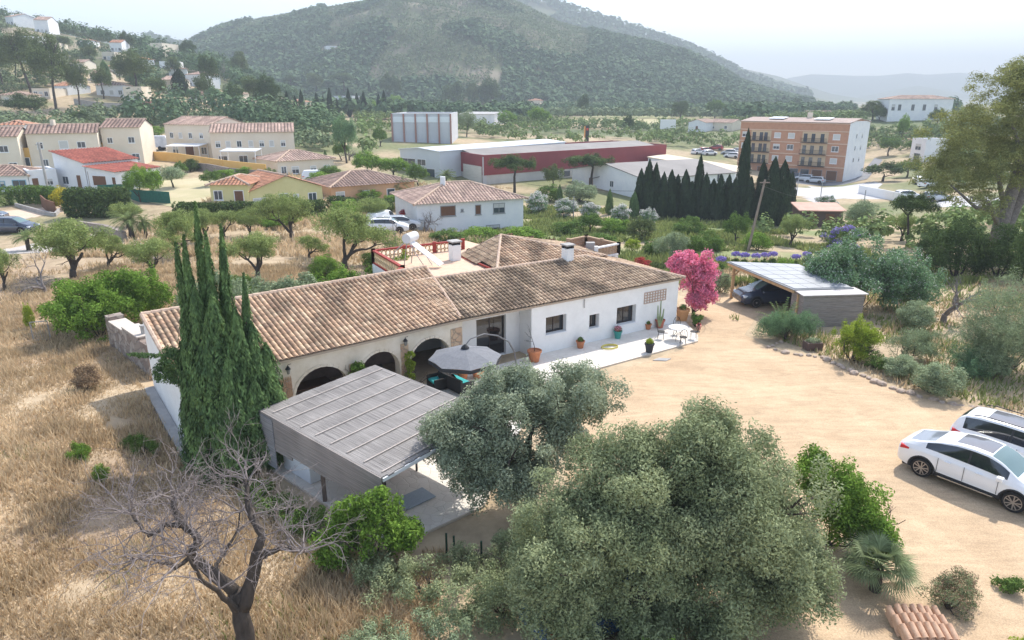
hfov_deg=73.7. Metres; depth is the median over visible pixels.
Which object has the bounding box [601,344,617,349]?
garden hose
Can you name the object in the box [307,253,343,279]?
shrub
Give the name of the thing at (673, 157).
lean to
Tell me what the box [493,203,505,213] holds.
window
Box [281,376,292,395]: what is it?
trellis
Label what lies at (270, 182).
bungalow
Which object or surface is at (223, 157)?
window
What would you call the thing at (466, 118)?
leafy tree
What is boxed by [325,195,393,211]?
hedge
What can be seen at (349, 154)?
bare tree
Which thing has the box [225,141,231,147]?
window
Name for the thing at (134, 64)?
pine tree
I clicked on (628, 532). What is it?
holm oak
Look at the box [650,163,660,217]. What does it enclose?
cypress tree
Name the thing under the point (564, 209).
oleander bush
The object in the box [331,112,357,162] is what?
leafy tree
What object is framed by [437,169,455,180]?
palm tree
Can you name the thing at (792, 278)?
carport
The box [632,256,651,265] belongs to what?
bougainvillea
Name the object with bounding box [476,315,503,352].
door
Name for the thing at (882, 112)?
leafy tree
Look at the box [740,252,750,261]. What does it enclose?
agapanthus
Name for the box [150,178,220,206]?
vacant lot
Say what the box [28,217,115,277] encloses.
almond tree
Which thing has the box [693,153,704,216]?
cypress tree
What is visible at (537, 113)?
leafy tree
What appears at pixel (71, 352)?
dry grass
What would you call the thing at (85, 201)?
hedge
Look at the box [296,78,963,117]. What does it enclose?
valley woods
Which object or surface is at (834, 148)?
window
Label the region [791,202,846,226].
sheltered store
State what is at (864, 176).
side street
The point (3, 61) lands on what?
pine tree
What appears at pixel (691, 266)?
bougainvillea
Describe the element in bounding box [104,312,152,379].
stone wall
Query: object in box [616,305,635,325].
window
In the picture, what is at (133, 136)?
terraced house
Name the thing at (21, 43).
pine tree
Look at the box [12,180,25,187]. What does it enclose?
window
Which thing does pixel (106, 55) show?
villa
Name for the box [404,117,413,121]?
window
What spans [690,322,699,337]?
iron chair
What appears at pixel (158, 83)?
pine tree
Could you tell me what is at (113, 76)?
villa
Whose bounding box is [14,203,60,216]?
garden wall
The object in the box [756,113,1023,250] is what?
roadside scrub
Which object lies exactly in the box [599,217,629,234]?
shrub
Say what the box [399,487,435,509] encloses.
doormat
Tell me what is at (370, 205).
almond tree
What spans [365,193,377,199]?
shrub
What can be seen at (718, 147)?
parked car
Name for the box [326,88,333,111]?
cypress tree
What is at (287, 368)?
wall lantern
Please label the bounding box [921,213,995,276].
shrub
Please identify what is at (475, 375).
flower pot
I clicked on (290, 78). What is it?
pine tree
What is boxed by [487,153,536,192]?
pine tree
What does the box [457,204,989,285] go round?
green weeds
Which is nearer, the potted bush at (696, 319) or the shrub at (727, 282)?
the potted bush at (696, 319)
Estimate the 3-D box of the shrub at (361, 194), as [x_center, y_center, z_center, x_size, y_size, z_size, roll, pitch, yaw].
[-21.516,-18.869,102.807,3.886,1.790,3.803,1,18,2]
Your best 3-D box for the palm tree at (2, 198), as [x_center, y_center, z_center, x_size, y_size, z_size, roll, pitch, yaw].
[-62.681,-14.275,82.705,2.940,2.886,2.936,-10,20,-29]
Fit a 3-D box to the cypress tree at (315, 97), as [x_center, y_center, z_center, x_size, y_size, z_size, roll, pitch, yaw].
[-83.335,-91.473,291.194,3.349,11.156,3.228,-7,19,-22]
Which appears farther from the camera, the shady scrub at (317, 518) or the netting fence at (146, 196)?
the netting fence at (146, 196)
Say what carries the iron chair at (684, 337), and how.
on the terrace paving
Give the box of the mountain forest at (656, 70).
[186,0,815,103]
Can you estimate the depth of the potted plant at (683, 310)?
42.96 m
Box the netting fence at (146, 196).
[97,184,170,202]
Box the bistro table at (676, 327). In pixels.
[668,324,687,340]
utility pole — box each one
[35,142,48,185]
[747,179,769,251]
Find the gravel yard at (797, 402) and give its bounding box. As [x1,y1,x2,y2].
[564,293,1023,639]
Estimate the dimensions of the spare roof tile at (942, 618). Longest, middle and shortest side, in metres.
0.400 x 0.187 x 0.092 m
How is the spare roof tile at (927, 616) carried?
on the spare roof tile
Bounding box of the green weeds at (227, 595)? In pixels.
[0,293,333,639]
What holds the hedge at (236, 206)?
on the ground at (484, 526)
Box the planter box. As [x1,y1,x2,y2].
[802,337,823,350]
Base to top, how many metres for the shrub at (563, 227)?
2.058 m
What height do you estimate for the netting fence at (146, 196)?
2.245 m
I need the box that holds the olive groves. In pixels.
[496,82,745,116]
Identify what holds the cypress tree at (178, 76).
on the ground at (484, 526)
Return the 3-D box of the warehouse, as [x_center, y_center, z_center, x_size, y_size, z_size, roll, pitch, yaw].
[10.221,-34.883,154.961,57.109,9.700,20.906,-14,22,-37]
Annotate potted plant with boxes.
[576,337,584,348]
[613,325,621,338]
[644,338,654,352]
[645,321,651,329]
[655,317,664,327]
[677,304,690,320]
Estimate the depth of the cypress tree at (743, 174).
98.14 m
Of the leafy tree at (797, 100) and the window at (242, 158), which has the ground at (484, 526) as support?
the leafy tree at (797, 100)
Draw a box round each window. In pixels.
[0,146,9,152]
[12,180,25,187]
[43,159,49,166]
[47,178,54,185]
[58,141,68,149]
[62,176,69,184]
[77,141,85,148]
[92,175,106,186]
[107,138,113,143]
[111,177,116,183]
[128,137,135,143]
[132,153,140,160]
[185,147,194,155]
[201,147,207,154]
[213,190,223,200]
[215,141,220,147]
[218,156,227,159]
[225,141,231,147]
[236,141,242,147]
[239,155,247,161]
[248,140,253,147]
[259,140,264,146]
[269,140,273,146]
[280,140,285,146]
[281,166,286,173]
[291,166,299,173]
[308,192,316,199]
[336,191,344,196]
[393,117,402,121]
[402,158,415,164]
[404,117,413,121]
[416,117,425,121]
[417,159,425,166]
[428,117,437,121]
[440,117,449,121]
[440,205,455,216]
[475,205,481,215]
[486,224,499,228]
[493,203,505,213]
[545,314,566,335]
[589,314,599,329]
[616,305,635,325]
[773,144,779,149]
[774,132,780,137]
[785,156,791,161]
[786,144,793,149]
[787,133,794,138]
[829,158,836,163]
[831,146,838,151]
[833,134,840,139]
[915,143,921,150]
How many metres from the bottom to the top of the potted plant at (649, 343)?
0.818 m
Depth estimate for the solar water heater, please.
41.97 m
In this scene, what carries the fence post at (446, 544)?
on the ground at (484, 526)
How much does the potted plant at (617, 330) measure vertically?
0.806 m
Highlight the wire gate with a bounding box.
[29,321,50,339]
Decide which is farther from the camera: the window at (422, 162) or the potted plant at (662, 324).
the window at (422, 162)
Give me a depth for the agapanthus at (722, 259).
57.45 m
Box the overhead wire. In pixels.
[531,184,759,190]
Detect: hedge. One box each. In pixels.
[0,184,56,205]
[59,184,132,217]
[170,198,327,220]
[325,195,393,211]
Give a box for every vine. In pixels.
[337,360,368,375]
[402,351,430,383]
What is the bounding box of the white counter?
[283,456,320,483]
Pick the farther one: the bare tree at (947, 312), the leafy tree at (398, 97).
the leafy tree at (398, 97)
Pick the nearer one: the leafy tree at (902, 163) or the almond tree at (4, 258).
the almond tree at (4, 258)
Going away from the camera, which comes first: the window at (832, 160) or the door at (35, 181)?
the door at (35, 181)
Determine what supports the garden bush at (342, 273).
on the ground at (484, 526)
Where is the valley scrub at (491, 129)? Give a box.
[352,97,986,152]
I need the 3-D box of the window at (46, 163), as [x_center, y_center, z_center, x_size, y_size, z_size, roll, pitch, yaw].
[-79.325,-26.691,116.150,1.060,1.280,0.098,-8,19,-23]
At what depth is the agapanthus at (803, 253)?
61.04 m
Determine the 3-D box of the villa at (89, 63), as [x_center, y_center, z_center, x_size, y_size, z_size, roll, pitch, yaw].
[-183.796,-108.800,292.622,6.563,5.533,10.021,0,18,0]
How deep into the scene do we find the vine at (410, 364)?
32.44 m
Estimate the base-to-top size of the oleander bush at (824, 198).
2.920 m
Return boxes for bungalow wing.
[204,173,260,202]
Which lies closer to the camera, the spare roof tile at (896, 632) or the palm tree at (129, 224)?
the spare roof tile at (896, 632)
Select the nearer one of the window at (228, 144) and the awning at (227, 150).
the awning at (227, 150)
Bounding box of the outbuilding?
[23,166,58,188]
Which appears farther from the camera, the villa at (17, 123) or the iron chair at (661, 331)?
the villa at (17, 123)
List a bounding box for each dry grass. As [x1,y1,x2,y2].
[0,194,502,308]
[0,261,449,639]
[41,173,512,268]
[665,255,1023,415]
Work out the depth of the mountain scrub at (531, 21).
731.35 m
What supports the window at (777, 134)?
in the apartment block
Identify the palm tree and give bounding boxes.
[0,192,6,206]
[7,228,38,250]
[108,207,149,239]
[131,213,157,237]
[394,174,414,190]
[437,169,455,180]
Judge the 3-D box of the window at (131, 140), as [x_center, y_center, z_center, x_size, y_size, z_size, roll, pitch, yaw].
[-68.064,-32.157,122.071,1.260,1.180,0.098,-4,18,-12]
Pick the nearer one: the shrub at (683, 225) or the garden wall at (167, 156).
the shrub at (683, 225)
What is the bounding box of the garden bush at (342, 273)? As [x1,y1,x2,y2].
[310,249,411,281]
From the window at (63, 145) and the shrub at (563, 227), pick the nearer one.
the shrub at (563, 227)
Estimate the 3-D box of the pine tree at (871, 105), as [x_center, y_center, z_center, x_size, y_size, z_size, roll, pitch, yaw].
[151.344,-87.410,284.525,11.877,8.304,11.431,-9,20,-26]
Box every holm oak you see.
[504,419,709,639]
[641,393,846,639]
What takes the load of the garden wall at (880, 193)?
on the ground at (484, 526)
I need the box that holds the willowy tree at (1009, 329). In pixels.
[940,261,1023,373]
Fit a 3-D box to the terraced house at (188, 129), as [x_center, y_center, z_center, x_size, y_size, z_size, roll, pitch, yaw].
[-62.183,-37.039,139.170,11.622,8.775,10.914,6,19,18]
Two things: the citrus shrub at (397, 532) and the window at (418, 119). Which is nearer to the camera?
the citrus shrub at (397, 532)
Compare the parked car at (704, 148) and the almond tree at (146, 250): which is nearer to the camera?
the almond tree at (146, 250)
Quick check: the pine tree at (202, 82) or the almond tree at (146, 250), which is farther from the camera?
the pine tree at (202, 82)
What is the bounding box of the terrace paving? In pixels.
[273,321,696,536]
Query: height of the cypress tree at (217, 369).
10.188 m
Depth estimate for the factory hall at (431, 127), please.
190.16 m
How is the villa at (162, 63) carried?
on the ground at (484, 526)
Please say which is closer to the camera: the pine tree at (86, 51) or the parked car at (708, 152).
the parked car at (708, 152)
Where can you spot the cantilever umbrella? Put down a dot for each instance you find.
(465, 357)
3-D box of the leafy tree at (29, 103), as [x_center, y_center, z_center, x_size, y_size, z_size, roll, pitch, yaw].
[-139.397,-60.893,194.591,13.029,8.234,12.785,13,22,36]
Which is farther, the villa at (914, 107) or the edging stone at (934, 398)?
the villa at (914, 107)
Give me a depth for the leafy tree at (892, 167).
159.18 m
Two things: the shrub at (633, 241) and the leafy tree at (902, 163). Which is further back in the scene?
the leafy tree at (902, 163)
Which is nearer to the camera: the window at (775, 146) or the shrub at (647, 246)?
the shrub at (647, 246)
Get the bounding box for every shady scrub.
[198,468,254,491]
[236,477,328,541]
[337,606,495,639]
[343,543,520,639]
[435,527,525,583]
[464,549,528,635]
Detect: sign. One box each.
[584,125,588,141]
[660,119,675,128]
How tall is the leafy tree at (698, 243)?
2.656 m
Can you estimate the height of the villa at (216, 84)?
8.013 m
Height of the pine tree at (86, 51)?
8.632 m
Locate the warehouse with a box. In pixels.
[461,140,666,184]
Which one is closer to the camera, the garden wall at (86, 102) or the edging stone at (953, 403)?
the edging stone at (953, 403)
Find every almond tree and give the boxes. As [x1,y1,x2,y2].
[0,248,21,290]
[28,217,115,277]
[87,227,136,265]
[106,200,142,227]
[124,236,181,274]
[152,208,204,252]
[185,207,221,236]
[211,210,237,236]
[214,228,281,276]
[231,206,262,234]
[252,191,314,237]
[294,233,330,257]
[306,199,403,269]
[353,195,392,214]
[779,212,813,245]
[884,211,922,240]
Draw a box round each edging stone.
[781,349,789,353]
[822,356,831,361]
[849,370,858,374]
[869,378,880,383]
[877,381,886,385]
[896,388,905,392]
[906,389,915,394]
[928,396,938,400]
[946,401,958,405]
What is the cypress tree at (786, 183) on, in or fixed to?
on the ground at (484, 526)
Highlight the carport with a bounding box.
[726,261,853,314]
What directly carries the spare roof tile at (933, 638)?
on the spare roof tile
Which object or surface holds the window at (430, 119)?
in the factory hall at (431, 127)
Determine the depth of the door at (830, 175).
170.19 m
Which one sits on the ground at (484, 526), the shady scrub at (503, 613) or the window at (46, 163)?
the shady scrub at (503, 613)
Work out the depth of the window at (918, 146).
189.17 m
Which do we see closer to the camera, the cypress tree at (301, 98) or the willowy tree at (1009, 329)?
the willowy tree at (1009, 329)
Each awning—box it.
[165,143,208,157]
[219,148,261,161]
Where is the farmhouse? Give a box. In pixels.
[139,233,685,458]
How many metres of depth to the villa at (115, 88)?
234.97 m
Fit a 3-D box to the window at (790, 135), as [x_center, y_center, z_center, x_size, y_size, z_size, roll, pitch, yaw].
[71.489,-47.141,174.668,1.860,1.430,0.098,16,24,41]
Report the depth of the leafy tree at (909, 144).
201.73 m
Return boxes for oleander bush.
[524,191,548,211]
[554,197,578,216]
[578,201,601,216]
[609,203,632,222]
[639,207,659,223]
[814,194,838,203]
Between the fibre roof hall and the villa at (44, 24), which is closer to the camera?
the fibre roof hall
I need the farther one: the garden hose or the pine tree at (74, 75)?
the pine tree at (74, 75)
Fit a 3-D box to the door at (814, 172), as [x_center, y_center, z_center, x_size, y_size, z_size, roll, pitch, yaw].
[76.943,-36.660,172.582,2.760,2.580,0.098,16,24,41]
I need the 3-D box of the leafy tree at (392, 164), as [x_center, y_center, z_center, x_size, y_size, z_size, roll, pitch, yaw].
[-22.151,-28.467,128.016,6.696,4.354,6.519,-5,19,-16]
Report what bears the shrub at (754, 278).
on the ground at (484, 526)
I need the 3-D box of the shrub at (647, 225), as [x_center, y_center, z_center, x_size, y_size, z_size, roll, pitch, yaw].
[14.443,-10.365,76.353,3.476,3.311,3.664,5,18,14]
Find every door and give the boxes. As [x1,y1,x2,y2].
[25,157,30,165]
[31,177,39,185]
[76,175,82,187]
[233,190,244,202]
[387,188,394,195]
[424,168,434,176]
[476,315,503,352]
[790,168,797,172]
[800,169,808,173]
[811,169,821,175]
[825,170,836,181]
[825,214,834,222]
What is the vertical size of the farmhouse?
6.012 m
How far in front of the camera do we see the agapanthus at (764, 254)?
60.05 m
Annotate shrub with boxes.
[22,302,35,328]
[48,185,70,207]
[63,441,91,462]
[68,362,102,388]
[77,237,99,250]
[90,463,110,482]
[117,431,160,457]
[152,126,164,135]
[182,158,200,171]
[214,169,236,178]
[231,274,259,292]
[235,166,251,173]
[253,213,304,226]
[306,171,329,178]
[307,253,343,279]
[307,485,426,574]
[329,199,363,212]
[356,189,382,197]
[359,248,378,265]
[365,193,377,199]
[383,194,394,209]
[428,227,466,240]
[462,226,501,236]
[502,226,547,238]
[537,183,564,200]
[550,219,587,234]
[562,180,597,201]
[591,233,617,241]
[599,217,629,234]
[624,238,642,250]
[626,215,655,239]
[640,239,668,253]
[671,215,706,233]
[698,230,725,249]
[712,269,734,292]
[739,231,773,249]
[748,275,757,282]
[752,308,824,339]
[778,258,794,263]
[788,442,905,569]
[820,225,860,247]
[863,349,894,369]
[881,353,923,377]
[883,326,946,365]
[896,299,936,329]
[909,359,970,396]
[914,565,983,621]
[915,227,950,265]
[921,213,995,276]
[943,339,1015,380]
[956,345,1022,376]
[969,220,1023,277]
[989,574,1023,593]
[1007,229,1023,282]
[1007,636,1023,639]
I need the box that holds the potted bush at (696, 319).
[688,312,703,326]
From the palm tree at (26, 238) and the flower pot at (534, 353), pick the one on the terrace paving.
the flower pot at (534, 353)
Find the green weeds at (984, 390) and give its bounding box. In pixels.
[722,255,1023,411]
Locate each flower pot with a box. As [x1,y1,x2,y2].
[458,370,467,379]
[473,369,483,378]
[525,326,541,362]
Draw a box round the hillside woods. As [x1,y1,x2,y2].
[0,7,345,131]
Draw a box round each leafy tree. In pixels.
[0,91,48,115]
[68,111,88,120]
[118,30,134,42]
[121,163,155,201]
[143,167,163,190]
[156,165,186,187]
[173,160,187,170]
[179,38,196,52]
[185,87,200,104]
[197,55,219,81]
[198,169,220,181]
[203,85,220,99]
[221,81,243,101]
[254,70,280,104]
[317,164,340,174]
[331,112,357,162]
[331,142,349,160]
[351,150,381,169]
[372,126,387,145]
[376,157,410,174]
[377,73,402,92]
[387,95,401,101]
[405,161,429,185]
[441,80,463,101]
[458,109,476,136]
[476,75,500,101]
[497,110,517,122]
[526,106,551,119]
[577,94,588,115]
[578,212,601,230]
[623,114,634,125]
[651,230,691,257]
[671,100,688,117]
[686,234,708,253]
[706,98,725,117]
[722,211,753,239]
[791,97,801,103]
[841,198,880,223]
[861,160,907,181]
[872,107,886,121]
[879,136,900,155]
[896,159,921,176]
[897,114,909,135]
[904,139,912,149]
[927,108,948,124]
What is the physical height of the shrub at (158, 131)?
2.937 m
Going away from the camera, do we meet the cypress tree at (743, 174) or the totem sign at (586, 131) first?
the cypress tree at (743, 174)
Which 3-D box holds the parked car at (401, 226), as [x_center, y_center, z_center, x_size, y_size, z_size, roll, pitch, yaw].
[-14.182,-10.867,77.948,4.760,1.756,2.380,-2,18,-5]
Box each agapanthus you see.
[715,256,726,270]
[731,251,740,261]
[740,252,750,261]
[751,253,760,262]
[759,252,770,262]
[767,251,777,262]
[790,254,801,263]
[802,251,811,262]
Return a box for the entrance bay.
[23,147,31,166]
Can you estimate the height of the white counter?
1.000 m
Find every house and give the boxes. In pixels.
[0,126,27,165]
[24,120,101,167]
[48,147,137,188]
[99,118,155,163]
[164,116,243,157]
[208,122,294,162]
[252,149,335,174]
[909,138,948,161]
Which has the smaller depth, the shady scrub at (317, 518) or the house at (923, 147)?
the shady scrub at (317, 518)
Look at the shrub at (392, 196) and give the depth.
97.45 m
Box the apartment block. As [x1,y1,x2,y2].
[737,112,871,181]
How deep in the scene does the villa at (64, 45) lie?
329.08 m
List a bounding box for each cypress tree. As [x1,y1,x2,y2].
[100,59,111,80]
[126,201,287,477]
[170,68,190,95]
[298,89,304,108]
[314,92,319,108]
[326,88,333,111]
[335,98,340,115]
[346,88,352,116]
[361,92,366,112]
[376,93,381,107]
[381,90,386,101]
[556,184,563,202]
[605,188,613,214]
[629,191,639,217]
[634,168,645,217]
[640,159,653,213]
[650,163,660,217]
[655,171,670,218]
[664,169,677,217]
[673,174,680,218]
[676,169,691,219]
[684,181,697,216]
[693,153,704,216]
[695,173,711,220]
[708,178,716,219]
[709,174,726,220]
[721,174,731,220]
[726,177,739,221]
[735,128,750,215]
[739,176,756,222]
[753,159,768,220]
[758,156,782,225]
[769,159,792,225]
[783,171,796,213]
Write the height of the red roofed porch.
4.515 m
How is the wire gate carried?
on the ground at (484, 526)
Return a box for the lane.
[5,207,63,217]
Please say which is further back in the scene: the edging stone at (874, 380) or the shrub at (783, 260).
the shrub at (783, 260)
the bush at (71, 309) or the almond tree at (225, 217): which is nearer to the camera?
the bush at (71, 309)
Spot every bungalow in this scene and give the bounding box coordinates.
[249,169,323,206]
[302,169,417,197]
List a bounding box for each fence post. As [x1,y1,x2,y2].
[445,533,447,556]
[480,541,482,564]
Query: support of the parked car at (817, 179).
on the side street at (864, 176)
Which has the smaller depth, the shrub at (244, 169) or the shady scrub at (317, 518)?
the shady scrub at (317, 518)
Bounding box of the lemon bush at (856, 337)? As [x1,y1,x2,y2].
[830,313,885,362]
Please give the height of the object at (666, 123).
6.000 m
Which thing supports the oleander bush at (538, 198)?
on the ground at (484, 526)
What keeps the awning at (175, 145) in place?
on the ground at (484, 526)
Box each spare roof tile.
[885,612,892,627]
[886,605,894,620]
[891,621,899,636]
[892,614,901,629]
[894,603,902,618]
[898,627,910,639]
[899,623,912,639]
[900,612,909,626]
[901,603,910,615]
[907,625,919,639]
[908,612,917,624]
[908,621,921,638]
[909,603,918,615]
[915,612,925,624]
[915,621,928,638]
[916,603,925,615]
[923,605,932,614]
[923,612,933,623]
[923,621,936,638]
[923,625,935,639]
[930,621,944,638]
[931,605,940,617]
[931,614,940,623]
[938,614,947,626]
[938,623,952,639]
[946,623,959,639]
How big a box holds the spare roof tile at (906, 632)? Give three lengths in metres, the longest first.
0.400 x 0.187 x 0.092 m
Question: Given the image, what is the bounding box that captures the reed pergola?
[258,365,458,539]
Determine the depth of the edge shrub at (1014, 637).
17.37 m
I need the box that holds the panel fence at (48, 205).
[40,195,55,211]
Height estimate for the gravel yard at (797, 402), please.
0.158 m
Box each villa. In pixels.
[0,91,41,102]
[0,120,38,128]
[5,14,34,28]
[31,88,66,98]
[33,16,59,34]
[54,82,90,94]
[55,43,67,50]
[72,59,95,69]
[80,39,99,46]
[90,70,116,80]
[94,81,131,96]
[101,52,122,60]
[109,40,129,51]
[122,86,151,100]
[149,43,178,55]
[159,61,183,68]
[161,76,190,91]
[169,67,187,78]
[185,72,219,88]
[189,89,207,101]
[240,92,249,103]
[334,96,359,99]
[389,176,528,231]
[527,98,543,104]
[876,95,955,121]
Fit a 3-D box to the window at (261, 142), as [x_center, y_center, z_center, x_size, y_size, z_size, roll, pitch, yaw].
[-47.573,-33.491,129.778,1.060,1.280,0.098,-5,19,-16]
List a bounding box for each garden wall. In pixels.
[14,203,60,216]
[73,99,121,108]
[77,221,126,240]
[153,151,265,169]
[195,163,255,174]
[858,185,903,200]
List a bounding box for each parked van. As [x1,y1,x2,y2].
[301,169,318,178]
[368,209,393,218]
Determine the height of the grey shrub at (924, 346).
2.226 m
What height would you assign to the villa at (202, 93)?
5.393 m
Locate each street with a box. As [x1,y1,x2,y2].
[2,217,154,259]
[795,181,998,206]
[796,158,881,185]
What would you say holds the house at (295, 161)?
on the ground at (484, 526)
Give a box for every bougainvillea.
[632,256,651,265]
[664,247,744,312]
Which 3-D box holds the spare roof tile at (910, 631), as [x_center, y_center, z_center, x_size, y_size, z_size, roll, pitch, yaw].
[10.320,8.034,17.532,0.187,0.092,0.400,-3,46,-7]
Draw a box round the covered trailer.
[154,136,166,149]
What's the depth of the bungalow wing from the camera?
84.53 m
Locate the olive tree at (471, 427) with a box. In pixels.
[415,354,633,517]
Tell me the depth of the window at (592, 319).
39.42 m
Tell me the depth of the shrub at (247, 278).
43.67 m
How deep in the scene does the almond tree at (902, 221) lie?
76.57 m
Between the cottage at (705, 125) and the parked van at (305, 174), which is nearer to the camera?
the parked van at (305, 174)
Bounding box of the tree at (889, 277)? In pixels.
[801,226,947,312]
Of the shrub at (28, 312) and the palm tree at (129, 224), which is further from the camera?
the palm tree at (129, 224)
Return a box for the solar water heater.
[393,231,443,265]
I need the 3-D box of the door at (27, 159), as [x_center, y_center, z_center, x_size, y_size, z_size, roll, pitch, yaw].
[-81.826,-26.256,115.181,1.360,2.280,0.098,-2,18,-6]
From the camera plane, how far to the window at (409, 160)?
138.77 m
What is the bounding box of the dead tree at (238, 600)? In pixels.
[50,408,360,639]
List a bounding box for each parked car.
[0,211,8,215]
[0,216,40,233]
[366,217,408,233]
[384,214,420,229]
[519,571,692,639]
[691,148,702,154]
[699,147,711,149]
[702,150,717,155]
[708,145,723,149]
[720,149,736,154]
[723,152,737,158]
[732,279,791,307]
[795,174,813,180]
[804,176,825,183]
[892,190,918,198]
[897,429,1023,512]
[917,179,935,186]
[924,191,952,201]
[949,405,1023,455]
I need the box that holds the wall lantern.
[285,364,290,373]
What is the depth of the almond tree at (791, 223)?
75.32 m
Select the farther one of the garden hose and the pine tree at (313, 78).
the pine tree at (313, 78)
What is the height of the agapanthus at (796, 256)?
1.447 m
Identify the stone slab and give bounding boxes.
[653,358,670,360]
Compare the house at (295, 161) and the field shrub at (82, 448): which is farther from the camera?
the house at (295, 161)
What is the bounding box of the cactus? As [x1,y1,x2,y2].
[657,301,663,326]
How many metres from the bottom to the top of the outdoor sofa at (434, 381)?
0.700 m
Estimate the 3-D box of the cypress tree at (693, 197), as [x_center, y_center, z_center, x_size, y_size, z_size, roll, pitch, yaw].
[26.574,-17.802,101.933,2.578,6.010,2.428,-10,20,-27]
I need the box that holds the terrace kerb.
[272,321,697,538]
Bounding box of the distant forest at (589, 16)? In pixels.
[140,0,813,95]
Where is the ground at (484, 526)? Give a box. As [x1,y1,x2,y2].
[0,0,1023,639]
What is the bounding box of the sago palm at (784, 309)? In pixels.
[756,297,810,336]
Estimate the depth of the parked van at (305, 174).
113.83 m
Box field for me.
[586,115,670,117]
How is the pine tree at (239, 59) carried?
on the ground at (484, 526)
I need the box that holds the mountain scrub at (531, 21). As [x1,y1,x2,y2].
[193,0,768,104]
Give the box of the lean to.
[648,154,751,178]
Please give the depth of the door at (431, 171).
135.62 m
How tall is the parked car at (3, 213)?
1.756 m
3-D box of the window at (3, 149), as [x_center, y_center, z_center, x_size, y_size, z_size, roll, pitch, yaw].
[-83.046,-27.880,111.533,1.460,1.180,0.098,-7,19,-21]
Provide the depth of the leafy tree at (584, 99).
410.05 m
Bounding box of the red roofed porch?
[82,161,160,188]
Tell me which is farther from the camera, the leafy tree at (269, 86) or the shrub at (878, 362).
the leafy tree at (269, 86)
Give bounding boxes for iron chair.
[657,326,664,339]
[680,329,687,343]
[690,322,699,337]
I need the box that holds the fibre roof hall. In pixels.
[570,159,736,196]
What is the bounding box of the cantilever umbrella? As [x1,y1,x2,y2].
[428,333,516,374]
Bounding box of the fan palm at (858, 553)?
[837,529,926,600]
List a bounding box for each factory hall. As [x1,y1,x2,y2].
[391,112,457,143]
[400,139,564,177]
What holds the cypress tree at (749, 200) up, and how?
on the ground at (484, 526)
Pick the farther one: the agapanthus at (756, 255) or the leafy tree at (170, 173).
the leafy tree at (170, 173)
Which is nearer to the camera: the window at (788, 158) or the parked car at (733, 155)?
the window at (788, 158)
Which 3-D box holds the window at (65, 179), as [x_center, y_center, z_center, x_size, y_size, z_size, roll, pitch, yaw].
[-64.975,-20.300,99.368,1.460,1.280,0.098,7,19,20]
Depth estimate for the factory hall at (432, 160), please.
137.20 m
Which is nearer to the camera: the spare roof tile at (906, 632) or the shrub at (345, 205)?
the spare roof tile at (906, 632)
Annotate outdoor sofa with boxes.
[426,368,449,389]
[438,371,474,394]
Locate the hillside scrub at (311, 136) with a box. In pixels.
[0,15,333,148]
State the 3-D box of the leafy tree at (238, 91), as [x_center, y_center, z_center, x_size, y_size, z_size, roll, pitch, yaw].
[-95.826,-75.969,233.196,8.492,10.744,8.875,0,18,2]
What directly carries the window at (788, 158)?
in the apartment block
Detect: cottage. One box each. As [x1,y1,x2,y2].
[0,164,41,191]
[688,118,712,131]
[712,119,740,130]
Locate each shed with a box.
[460,112,507,124]
[790,287,868,326]
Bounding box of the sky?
[0,0,1023,78]
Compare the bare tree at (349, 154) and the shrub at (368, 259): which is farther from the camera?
the bare tree at (349, 154)
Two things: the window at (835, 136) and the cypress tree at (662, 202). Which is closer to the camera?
the cypress tree at (662, 202)
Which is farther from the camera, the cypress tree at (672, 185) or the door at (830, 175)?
the door at (830, 175)
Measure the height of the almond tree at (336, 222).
5.968 m
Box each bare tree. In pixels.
[11,249,48,295]
[219,60,228,80]
[340,143,355,160]
[378,216,399,247]
[417,209,442,231]
[940,273,1001,323]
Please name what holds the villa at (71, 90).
on the ground at (484, 526)
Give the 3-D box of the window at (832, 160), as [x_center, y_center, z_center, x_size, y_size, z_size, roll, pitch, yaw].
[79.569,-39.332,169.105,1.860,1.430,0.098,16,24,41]
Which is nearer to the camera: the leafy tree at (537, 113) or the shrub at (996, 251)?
the shrub at (996, 251)
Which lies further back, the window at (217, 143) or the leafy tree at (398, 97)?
the leafy tree at (398, 97)
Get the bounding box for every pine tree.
[0,26,40,92]
[0,40,13,85]
[20,30,69,108]
[53,35,69,45]
[59,55,89,107]
[79,44,97,58]
[89,65,112,98]
[110,46,156,86]
[145,76,166,97]
[164,56,182,72]
[191,73,213,104]
[227,51,248,69]
[240,75,257,104]
[282,74,300,85]
[306,72,323,91]
[463,82,478,101]
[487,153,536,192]
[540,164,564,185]
[561,152,615,184]
[857,100,883,119]
[889,190,943,246]
[900,54,1023,245]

